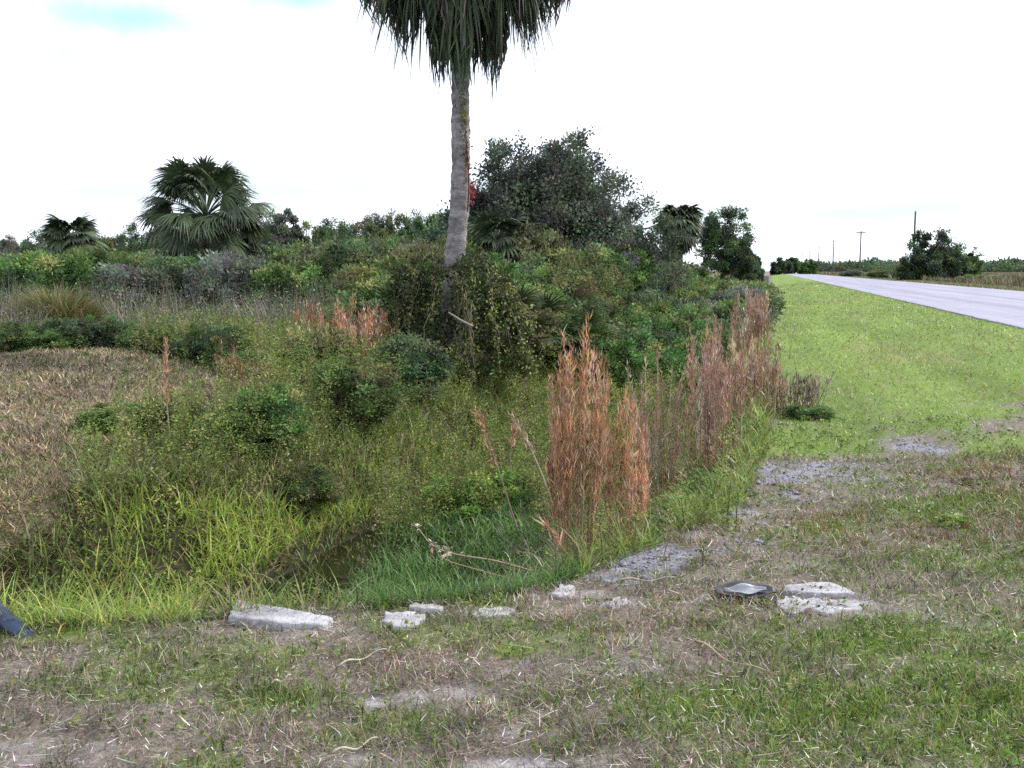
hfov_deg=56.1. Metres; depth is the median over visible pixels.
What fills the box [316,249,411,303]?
shrub
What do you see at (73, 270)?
shrub
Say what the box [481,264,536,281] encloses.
shrub
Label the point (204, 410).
bush
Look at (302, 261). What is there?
shrub
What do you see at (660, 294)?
shrub
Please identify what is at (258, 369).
bunchgrass
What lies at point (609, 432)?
bush
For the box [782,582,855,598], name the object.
concrete slab
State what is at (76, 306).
grass tussock
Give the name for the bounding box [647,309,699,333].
shrub
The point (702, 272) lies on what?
shrub
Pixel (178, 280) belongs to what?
shrub
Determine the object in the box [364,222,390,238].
broadleaf tree
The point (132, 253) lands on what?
shrub
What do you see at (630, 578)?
straw stalk
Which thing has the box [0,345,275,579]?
mown bank grass
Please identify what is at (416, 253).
shrub
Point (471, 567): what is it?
dead branch
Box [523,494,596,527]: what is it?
bush
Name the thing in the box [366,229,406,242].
shrub
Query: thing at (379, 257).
shrub
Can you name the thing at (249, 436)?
bush
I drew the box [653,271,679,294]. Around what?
shrub
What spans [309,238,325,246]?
shrub
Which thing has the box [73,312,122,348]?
bush
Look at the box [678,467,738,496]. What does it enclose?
bush
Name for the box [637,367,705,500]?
bunchgrass
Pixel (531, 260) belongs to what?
shrub
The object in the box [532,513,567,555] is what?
dead stalk
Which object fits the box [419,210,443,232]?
tree
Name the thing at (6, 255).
shrub
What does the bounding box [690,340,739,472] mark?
bunchgrass
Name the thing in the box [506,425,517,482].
dead stalk
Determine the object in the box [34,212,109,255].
cabbage palm
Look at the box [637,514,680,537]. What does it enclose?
bush
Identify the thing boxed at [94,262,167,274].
shrub
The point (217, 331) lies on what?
bush
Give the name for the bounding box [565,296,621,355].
shrub
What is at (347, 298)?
shrub
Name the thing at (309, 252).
shrub
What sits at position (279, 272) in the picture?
shrub
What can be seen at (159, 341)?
bush
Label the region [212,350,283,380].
bush
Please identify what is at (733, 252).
broadleaf tree
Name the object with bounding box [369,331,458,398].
bush
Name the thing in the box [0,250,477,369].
dry weeds
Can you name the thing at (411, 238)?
shrub
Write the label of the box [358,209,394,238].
tree
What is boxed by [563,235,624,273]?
shrub
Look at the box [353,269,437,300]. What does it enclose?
shrub
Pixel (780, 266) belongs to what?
broadleaf tree
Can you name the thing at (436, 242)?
shrub
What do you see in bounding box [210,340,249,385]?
bunchgrass
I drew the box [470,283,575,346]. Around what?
shrub
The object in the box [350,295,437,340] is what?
shrub
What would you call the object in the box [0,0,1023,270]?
sky
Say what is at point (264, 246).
shrub
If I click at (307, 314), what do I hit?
bunchgrass
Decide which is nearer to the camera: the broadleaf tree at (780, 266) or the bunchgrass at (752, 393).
the bunchgrass at (752, 393)
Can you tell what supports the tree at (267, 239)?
on the ground at (480, 759)
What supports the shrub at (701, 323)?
on the ground at (480, 759)
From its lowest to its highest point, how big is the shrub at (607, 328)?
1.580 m
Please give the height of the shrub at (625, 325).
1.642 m
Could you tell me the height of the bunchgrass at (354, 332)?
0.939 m
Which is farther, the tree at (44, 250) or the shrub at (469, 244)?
the tree at (44, 250)
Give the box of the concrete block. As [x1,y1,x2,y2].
[228,599,333,630]
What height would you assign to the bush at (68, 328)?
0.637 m
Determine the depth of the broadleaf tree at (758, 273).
123.54 m
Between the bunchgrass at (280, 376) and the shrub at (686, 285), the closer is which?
the bunchgrass at (280, 376)
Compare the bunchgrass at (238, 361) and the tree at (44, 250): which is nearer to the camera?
the bunchgrass at (238, 361)
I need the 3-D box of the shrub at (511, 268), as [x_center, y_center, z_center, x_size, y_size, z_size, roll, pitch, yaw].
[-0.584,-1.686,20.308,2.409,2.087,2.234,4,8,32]
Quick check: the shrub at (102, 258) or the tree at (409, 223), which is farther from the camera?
the tree at (409, 223)
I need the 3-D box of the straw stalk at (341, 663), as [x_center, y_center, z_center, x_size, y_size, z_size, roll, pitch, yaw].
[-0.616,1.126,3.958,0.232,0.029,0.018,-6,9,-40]
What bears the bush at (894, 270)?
on the ground at (480, 759)
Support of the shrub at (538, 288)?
on the ground at (480, 759)
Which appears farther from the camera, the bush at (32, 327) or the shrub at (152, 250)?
the shrub at (152, 250)
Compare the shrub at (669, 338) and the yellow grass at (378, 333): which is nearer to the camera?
the yellow grass at (378, 333)
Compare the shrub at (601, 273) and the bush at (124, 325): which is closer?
the bush at (124, 325)
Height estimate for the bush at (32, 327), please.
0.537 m
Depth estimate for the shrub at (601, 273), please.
21.57 m
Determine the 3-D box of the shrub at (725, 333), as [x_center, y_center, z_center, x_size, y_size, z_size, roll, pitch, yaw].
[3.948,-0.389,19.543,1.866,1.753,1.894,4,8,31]
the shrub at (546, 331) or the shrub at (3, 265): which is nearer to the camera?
the shrub at (546, 331)
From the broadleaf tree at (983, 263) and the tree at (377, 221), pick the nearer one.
the tree at (377, 221)
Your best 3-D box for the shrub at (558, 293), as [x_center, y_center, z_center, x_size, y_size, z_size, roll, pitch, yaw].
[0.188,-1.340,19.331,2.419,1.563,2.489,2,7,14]
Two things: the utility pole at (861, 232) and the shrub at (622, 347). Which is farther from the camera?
the utility pole at (861, 232)
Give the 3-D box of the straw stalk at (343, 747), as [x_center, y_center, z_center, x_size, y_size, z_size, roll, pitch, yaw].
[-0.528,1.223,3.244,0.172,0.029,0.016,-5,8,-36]
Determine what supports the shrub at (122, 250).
on the ground at (480, 759)
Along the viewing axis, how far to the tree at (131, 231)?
48.66 m
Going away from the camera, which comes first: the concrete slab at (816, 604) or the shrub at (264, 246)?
the concrete slab at (816, 604)
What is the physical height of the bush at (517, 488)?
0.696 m
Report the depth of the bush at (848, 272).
177.97 m
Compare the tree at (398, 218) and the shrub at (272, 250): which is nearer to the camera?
the shrub at (272, 250)
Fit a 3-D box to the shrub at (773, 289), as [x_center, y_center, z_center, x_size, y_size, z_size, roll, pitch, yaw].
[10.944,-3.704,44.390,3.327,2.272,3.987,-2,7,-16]
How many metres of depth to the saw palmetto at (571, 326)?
17.22 m
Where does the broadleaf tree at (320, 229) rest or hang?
on the ground at (480, 759)
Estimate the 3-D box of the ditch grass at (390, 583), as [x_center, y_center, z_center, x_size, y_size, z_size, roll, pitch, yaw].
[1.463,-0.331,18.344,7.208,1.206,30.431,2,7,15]
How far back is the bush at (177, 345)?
13.53 m
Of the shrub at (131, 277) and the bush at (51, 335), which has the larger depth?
the shrub at (131, 277)
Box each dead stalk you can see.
[158,336,170,445]
[471,405,519,536]
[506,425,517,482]
[507,411,553,508]
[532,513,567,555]
[789,322,796,357]
[822,373,830,404]
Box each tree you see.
[0,233,21,254]
[0,239,11,254]
[18,229,48,253]
[35,246,51,254]
[97,235,118,252]
[101,233,130,252]
[116,222,155,254]
[143,225,199,249]
[236,227,264,242]
[238,207,285,236]
[255,233,274,246]
[258,207,311,248]
[300,220,323,243]
[310,217,345,243]
[314,216,359,245]
[315,226,334,245]
[348,217,378,237]
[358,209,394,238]
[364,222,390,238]
[377,208,410,237]
[397,217,424,239]
[398,208,429,238]
[418,125,699,299]
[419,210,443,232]
[425,213,446,236]
[607,206,635,237]
[692,204,758,281]
[736,252,760,282]
[756,255,765,281]
[769,256,794,274]
[786,256,799,273]
[797,258,818,273]
[894,226,984,279]
[975,254,985,273]
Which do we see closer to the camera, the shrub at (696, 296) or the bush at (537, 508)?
the bush at (537, 508)
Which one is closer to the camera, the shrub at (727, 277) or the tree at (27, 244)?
the shrub at (727, 277)
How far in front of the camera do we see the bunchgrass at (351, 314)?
13.53 m
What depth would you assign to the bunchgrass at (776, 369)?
10.40 m
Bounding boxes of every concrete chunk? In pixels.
[381,611,425,632]
[409,602,443,615]
[470,606,515,618]
[550,584,574,599]
[598,596,631,608]
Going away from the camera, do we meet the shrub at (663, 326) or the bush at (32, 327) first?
the bush at (32, 327)
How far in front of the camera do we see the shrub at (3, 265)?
22.58 m
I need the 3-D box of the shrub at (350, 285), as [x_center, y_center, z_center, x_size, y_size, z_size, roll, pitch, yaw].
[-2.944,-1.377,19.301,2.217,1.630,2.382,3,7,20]
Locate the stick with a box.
[448,312,472,326]
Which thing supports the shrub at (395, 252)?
on the ground at (480, 759)
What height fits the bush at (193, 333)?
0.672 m
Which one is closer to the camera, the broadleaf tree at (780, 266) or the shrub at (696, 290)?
the shrub at (696, 290)
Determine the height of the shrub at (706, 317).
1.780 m
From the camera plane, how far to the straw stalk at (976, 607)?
4.36 m
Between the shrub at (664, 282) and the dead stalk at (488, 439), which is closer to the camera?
the dead stalk at (488, 439)
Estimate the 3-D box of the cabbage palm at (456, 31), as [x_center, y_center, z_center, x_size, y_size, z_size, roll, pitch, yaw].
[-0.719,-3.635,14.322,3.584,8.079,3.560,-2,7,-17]
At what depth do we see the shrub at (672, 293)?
29.81 m
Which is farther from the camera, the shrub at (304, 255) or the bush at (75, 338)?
the shrub at (304, 255)
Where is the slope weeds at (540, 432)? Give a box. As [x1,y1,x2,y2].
[0,300,775,618]
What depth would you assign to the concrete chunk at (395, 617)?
4.39 m
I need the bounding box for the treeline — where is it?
[803,255,1023,271]
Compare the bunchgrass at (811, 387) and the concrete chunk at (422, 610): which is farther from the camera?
the bunchgrass at (811, 387)
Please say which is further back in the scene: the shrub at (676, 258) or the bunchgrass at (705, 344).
the shrub at (676, 258)
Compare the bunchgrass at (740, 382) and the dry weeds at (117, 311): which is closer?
the bunchgrass at (740, 382)
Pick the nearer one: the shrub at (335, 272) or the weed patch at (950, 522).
the weed patch at (950, 522)
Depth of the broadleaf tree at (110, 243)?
50.74 m
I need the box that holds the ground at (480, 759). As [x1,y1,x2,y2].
[0,271,1023,767]
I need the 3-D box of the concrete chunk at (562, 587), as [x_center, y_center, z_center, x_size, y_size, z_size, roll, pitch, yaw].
[0.261,1.053,4.764,0.115,0.077,0.202,2,7,15]
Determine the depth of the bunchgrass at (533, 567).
6.11 m
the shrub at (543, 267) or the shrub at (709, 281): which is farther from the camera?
the shrub at (709, 281)
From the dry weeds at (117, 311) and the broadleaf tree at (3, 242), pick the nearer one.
the dry weeds at (117, 311)
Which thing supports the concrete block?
on the ground at (480, 759)
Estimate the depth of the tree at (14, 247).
56.10 m
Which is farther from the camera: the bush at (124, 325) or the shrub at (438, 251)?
the shrub at (438, 251)
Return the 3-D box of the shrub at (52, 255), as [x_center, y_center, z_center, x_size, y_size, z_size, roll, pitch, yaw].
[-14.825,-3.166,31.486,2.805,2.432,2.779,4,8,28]
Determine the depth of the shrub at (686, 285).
36.29 m
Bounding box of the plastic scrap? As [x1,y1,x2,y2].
[713,580,776,598]
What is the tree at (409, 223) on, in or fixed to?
on the ground at (480, 759)
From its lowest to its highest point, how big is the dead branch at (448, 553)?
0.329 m
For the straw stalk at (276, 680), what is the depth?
3.75 m
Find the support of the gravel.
on the ground at (480, 759)
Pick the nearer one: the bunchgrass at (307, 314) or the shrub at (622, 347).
the bunchgrass at (307, 314)
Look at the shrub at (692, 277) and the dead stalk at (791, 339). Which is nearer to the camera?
the dead stalk at (791, 339)
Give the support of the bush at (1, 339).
on the ground at (480, 759)
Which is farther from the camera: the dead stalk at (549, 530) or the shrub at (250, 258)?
the shrub at (250, 258)
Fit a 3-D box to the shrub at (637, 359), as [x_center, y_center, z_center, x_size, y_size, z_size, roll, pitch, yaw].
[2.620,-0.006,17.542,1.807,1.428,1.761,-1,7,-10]
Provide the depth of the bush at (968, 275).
99.24 m
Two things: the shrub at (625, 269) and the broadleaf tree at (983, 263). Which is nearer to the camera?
the shrub at (625, 269)
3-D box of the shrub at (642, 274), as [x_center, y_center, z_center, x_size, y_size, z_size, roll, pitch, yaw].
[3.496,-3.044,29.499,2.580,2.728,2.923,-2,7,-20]
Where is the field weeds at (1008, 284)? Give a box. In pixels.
[817,271,1023,290]
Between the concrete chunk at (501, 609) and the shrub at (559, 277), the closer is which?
the concrete chunk at (501, 609)
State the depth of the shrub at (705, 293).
31.61 m
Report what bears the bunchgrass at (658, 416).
on the ground at (480, 759)
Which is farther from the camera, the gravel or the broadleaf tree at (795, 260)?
the broadleaf tree at (795, 260)
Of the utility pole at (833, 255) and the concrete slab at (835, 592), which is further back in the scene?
the utility pole at (833, 255)
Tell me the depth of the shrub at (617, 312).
21.08 m
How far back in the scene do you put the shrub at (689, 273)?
42.39 m
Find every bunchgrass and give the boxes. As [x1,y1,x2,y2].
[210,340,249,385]
[220,358,255,390]
[241,358,265,384]
[263,363,289,385]
[293,297,323,333]
[307,300,346,335]
[327,291,359,339]
[337,313,373,369]
[343,297,382,364]
[358,303,388,351]
[486,500,602,585]
[500,311,638,571]
[566,384,692,554]
[618,349,686,531]
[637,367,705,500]
[667,331,722,492]
[674,315,729,474]
[688,328,715,449]
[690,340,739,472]
[699,332,758,461]
[702,314,736,406]
[712,333,786,414]
[726,293,747,368]
[728,286,755,369]
[737,338,799,422]
[741,288,764,355]
[743,334,800,417]
[743,355,772,402]
[744,290,771,339]
[747,295,773,356]
[749,368,836,416]
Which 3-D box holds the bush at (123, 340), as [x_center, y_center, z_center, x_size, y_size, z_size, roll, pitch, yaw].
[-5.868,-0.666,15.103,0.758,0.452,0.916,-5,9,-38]
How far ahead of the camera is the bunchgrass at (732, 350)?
11.05 m
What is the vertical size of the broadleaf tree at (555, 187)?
6.420 m
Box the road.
[787,273,1023,328]
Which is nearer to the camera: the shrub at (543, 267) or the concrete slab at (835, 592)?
the concrete slab at (835, 592)
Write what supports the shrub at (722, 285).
on the ground at (480, 759)
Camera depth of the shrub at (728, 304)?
24.30 m
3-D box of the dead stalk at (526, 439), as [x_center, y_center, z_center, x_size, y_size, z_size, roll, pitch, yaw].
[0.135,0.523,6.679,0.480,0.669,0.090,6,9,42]
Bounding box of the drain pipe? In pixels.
[0,602,34,637]
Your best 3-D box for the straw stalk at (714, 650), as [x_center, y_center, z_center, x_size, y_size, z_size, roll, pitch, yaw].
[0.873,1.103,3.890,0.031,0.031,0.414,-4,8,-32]
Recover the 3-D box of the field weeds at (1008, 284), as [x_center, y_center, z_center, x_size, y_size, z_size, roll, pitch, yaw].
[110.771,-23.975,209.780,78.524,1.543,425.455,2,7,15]
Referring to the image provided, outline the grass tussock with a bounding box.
[1,278,126,328]
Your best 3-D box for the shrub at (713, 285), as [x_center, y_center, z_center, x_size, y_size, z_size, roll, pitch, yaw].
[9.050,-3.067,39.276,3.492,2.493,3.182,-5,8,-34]
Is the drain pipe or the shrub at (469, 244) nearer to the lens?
the drain pipe
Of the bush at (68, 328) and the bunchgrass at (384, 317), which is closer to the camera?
the bunchgrass at (384, 317)
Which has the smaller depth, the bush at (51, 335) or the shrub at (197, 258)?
the bush at (51, 335)
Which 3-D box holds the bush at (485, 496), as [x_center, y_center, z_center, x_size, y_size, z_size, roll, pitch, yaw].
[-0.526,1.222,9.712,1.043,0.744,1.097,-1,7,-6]
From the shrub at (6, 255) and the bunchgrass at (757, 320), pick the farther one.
the shrub at (6, 255)
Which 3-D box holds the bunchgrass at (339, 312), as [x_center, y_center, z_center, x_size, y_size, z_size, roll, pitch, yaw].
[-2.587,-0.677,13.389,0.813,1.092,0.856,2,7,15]
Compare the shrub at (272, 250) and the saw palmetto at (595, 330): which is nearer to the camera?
the saw palmetto at (595, 330)
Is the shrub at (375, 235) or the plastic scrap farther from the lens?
the shrub at (375, 235)
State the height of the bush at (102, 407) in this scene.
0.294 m
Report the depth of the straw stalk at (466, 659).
3.96 m
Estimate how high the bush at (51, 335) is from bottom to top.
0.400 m
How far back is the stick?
12.98 m
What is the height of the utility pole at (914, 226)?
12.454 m
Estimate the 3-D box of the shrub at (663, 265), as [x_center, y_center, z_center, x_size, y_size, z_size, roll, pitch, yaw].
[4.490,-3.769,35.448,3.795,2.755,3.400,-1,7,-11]
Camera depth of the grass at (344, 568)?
7.88 m
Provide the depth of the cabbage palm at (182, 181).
26.83 m
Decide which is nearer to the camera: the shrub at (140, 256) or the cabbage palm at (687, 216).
the shrub at (140, 256)
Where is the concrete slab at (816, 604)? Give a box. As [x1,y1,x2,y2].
[776,596,875,616]
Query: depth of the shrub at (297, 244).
38.47 m
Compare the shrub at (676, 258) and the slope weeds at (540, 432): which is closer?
the slope weeds at (540, 432)
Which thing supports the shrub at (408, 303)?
on the ground at (480, 759)
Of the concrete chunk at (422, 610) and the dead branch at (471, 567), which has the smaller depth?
the concrete chunk at (422, 610)
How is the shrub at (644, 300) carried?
on the ground at (480, 759)
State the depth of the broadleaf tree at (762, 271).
148.56 m
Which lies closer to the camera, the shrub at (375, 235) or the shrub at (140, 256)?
the shrub at (140, 256)
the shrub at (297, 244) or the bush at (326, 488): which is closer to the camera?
the bush at (326, 488)
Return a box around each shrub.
[0,244,107,307]
[0,251,57,310]
[1,250,16,261]
[33,251,67,260]
[53,263,151,308]
[55,248,115,265]
[67,247,138,276]
[82,262,179,319]
[87,246,133,256]
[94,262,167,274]
[108,249,147,256]
[110,245,141,254]
[127,246,159,258]
[128,250,164,264]
[130,257,168,267]
[134,249,203,312]
[166,246,243,278]
[175,254,270,318]
[192,249,268,312]
[238,259,337,317]
[242,252,279,261]
[256,239,299,256]
[258,247,338,310]
[259,243,316,263]
[288,238,333,252]
[291,247,325,259]
[300,238,338,253]
[305,233,386,291]
[305,286,381,322]
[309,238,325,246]
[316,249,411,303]
[320,275,386,309]
[323,260,388,292]
[328,229,401,290]
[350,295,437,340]
[351,234,393,250]
[351,251,409,283]
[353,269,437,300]
[354,297,439,323]
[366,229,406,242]
[377,235,416,245]
[382,236,433,257]
[383,239,445,265]
[394,249,443,279]
[406,236,430,245]
[412,243,483,264]
[433,234,491,249]
[440,229,498,261]
[464,256,532,289]
[471,293,565,358]
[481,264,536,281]
[484,219,575,265]
[484,258,535,272]
[485,245,551,267]
[496,282,574,358]
[507,282,579,309]
[511,262,607,314]
[517,259,580,280]
[546,298,621,370]
[547,258,618,315]
[548,244,632,300]
[554,331,644,395]
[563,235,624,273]
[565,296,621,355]
[570,249,638,295]
[581,265,626,300]
[594,321,671,384]
[598,290,649,322]
[604,314,633,337]
[606,301,659,336]
[609,243,662,293]
[611,345,703,402]
[624,299,661,324]
[627,322,691,352]
[631,314,697,337]
[632,288,681,314]
[637,286,671,310]
[637,335,721,386]
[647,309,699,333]
[650,256,693,292]
[650,298,720,326]
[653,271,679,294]
[654,256,676,287]
[657,288,689,302]
[660,250,687,274]
[662,313,717,326]
[667,294,706,302]
[670,263,698,282]
[671,323,747,386]
[675,286,712,299]
[675,293,727,326]
[676,263,701,282]
[676,275,703,292]
[678,285,714,294]
[679,274,707,288]
[681,258,712,280]
[690,313,759,351]
[698,277,720,286]
[704,279,746,290]
[704,297,775,334]
[707,280,777,318]
[708,273,738,286]
[708,284,780,326]
[712,280,783,314]
[729,280,786,302]
[734,279,786,308]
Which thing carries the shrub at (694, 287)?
on the ground at (480, 759)
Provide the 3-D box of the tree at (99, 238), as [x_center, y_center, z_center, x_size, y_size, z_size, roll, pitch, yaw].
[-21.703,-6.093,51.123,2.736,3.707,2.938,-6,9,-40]
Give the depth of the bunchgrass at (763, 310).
21.39 m
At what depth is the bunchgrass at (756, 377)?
11.07 m
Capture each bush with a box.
[0,319,35,351]
[0,326,5,344]
[3,322,45,350]
[5,329,73,351]
[34,315,93,348]
[35,325,83,349]
[72,401,156,433]
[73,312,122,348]
[86,324,131,347]
[104,318,148,347]
[113,327,152,349]
[127,324,173,351]
[134,395,209,433]
[144,329,183,353]
[162,336,198,361]
[179,320,208,360]
[183,409,286,454]
[190,321,242,366]
[198,330,258,369]
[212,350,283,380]
[216,378,311,452]
[274,459,344,518]
[283,323,362,377]
[305,351,407,428]
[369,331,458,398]
[410,471,507,517]
[471,462,544,502]
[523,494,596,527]
[571,421,627,446]
[637,491,692,525]
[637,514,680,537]
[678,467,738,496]
[776,404,839,420]
[838,269,862,275]
[864,269,892,277]
[891,261,908,277]
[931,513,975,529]
[954,273,996,279]
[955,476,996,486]
[1004,274,1023,285]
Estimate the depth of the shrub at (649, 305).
23.83 m
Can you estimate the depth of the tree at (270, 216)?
55.02 m
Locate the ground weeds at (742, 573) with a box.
[0,409,1023,767]
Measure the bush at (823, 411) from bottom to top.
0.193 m
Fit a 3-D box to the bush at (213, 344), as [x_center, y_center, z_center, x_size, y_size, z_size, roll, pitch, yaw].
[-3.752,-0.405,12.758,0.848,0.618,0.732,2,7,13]
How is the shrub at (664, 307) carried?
on the ground at (480, 759)
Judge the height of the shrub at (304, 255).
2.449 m
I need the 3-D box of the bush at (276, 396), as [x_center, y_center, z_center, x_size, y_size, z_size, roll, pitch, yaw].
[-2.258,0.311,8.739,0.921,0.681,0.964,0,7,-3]
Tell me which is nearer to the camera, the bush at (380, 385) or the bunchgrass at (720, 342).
the bush at (380, 385)
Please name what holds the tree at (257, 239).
on the ground at (480, 759)
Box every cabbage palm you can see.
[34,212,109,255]
[127,154,279,263]
[341,0,572,361]
[467,208,537,262]
[652,204,706,261]
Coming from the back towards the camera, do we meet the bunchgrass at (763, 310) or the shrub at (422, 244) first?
the shrub at (422, 244)
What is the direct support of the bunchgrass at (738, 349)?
on the ground at (480, 759)
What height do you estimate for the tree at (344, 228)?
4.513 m
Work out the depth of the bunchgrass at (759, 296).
19.16 m
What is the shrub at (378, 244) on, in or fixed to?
on the ground at (480, 759)
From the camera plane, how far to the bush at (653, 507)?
7.22 m
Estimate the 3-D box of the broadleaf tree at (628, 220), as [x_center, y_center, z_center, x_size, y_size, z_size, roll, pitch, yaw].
[4.045,-4.668,36.758,2.045,4.327,1.800,2,7,15]
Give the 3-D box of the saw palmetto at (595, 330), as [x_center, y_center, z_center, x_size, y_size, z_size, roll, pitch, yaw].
[0.974,-1.006,18.639,2.066,1.096,2.476,-4,8,-31]
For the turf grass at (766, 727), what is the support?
on the ground at (480, 759)
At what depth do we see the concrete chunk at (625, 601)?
4.61 m
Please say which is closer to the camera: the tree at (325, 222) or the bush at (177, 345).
the bush at (177, 345)
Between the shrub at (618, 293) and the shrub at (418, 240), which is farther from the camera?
the shrub at (418, 240)
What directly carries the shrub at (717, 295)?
on the ground at (480, 759)
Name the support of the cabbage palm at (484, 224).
on the ground at (480, 759)
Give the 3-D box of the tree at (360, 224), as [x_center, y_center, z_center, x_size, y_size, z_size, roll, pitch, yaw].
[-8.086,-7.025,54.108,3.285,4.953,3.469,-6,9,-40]
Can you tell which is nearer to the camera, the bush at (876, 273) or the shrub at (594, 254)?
the shrub at (594, 254)
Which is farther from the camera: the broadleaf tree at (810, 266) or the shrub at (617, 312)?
the broadleaf tree at (810, 266)
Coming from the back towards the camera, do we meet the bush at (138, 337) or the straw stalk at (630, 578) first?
the bush at (138, 337)
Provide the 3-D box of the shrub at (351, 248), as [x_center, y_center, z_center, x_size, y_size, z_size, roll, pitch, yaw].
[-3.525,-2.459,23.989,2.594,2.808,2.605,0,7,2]
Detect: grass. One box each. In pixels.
[0,281,1023,767]
[0,323,785,643]
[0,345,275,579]
[203,415,699,617]
[281,319,351,381]
[357,317,401,356]
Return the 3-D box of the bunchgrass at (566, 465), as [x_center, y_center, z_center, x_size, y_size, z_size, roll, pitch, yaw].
[0.367,0.414,5.679,0.926,1.708,0.948,2,7,15]
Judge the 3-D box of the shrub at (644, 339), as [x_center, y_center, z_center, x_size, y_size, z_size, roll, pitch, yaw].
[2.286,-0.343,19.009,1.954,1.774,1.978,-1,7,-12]
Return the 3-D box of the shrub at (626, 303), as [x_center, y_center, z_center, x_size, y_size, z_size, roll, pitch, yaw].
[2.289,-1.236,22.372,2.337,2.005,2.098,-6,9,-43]
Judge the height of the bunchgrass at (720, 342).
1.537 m
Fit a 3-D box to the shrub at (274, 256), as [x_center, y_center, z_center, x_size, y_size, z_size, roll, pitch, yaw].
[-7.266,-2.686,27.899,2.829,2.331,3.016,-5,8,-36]
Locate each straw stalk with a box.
[271,674,290,683]
[332,737,377,753]
[338,648,386,666]
[463,647,483,663]
[620,576,675,581]
[694,640,768,670]
[966,593,998,623]
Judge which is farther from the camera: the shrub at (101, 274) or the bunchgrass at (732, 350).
the shrub at (101, 274)
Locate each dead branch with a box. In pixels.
[409,523,533,571]
[438,555,511,578]
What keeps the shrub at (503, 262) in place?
on the ground at (480, 759)
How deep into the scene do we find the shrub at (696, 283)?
38.84 m
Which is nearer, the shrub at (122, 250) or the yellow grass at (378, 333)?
the yellow grass at (378, 333)
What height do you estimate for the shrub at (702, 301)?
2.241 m
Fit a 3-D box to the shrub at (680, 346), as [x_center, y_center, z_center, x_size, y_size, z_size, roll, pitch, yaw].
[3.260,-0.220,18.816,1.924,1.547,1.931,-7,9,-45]
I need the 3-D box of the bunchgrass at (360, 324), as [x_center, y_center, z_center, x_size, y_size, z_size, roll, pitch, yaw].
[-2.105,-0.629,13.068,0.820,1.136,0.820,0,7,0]
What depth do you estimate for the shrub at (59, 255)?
26.47 m
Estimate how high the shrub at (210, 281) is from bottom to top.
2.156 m
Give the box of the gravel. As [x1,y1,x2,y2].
[559,434,959,585]
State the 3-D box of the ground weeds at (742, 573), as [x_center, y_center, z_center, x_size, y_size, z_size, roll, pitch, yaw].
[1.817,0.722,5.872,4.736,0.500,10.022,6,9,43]
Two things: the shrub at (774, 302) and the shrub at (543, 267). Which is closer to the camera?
the shrub at (543, 267)
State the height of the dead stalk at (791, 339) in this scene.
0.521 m
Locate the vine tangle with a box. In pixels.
[366,247,553,387]
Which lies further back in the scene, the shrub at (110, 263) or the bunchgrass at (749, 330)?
the shrub at (110, 263)
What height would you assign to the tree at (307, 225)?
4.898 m
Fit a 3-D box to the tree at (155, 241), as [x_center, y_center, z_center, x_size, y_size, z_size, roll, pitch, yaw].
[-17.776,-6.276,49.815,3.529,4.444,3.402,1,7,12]
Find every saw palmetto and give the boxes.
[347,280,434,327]
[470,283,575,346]
[518,292,594,345]
[536,305,622,356]
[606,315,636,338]
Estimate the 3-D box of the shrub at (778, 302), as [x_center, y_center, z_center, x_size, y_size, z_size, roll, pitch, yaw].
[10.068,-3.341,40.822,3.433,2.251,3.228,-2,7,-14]
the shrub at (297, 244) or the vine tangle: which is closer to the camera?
the vine tangle
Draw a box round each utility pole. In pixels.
[832,240,836,271]
[857,231,865,270]
[912,211,915,254]
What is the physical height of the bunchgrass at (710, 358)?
1.594 m
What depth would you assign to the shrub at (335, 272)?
22.45 m
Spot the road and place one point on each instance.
(1003, 307)
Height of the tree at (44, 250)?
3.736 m
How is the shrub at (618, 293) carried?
on the ground at (480, 759)
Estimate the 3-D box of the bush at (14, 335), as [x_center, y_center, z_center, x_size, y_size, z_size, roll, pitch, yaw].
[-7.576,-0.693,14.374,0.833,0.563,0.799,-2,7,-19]
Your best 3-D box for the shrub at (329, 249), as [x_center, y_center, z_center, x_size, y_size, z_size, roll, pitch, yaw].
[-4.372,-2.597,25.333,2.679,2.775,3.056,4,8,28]
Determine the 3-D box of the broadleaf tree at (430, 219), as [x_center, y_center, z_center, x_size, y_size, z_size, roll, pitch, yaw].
[-2.966,-4.909,39.727,2.165,4.396,1.828,2,7,15]
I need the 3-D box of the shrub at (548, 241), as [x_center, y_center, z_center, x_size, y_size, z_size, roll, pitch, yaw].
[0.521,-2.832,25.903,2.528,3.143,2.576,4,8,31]
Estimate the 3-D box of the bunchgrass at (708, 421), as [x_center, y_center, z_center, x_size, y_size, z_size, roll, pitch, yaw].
[1.675,0.303,8.500,0.770,1.576,0.677,2,7,15]
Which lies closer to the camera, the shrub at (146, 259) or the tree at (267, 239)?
the shrub at (146, 259)
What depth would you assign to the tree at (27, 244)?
58.72 m
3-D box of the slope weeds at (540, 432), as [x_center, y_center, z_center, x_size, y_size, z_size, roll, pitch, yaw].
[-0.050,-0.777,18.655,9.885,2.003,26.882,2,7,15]

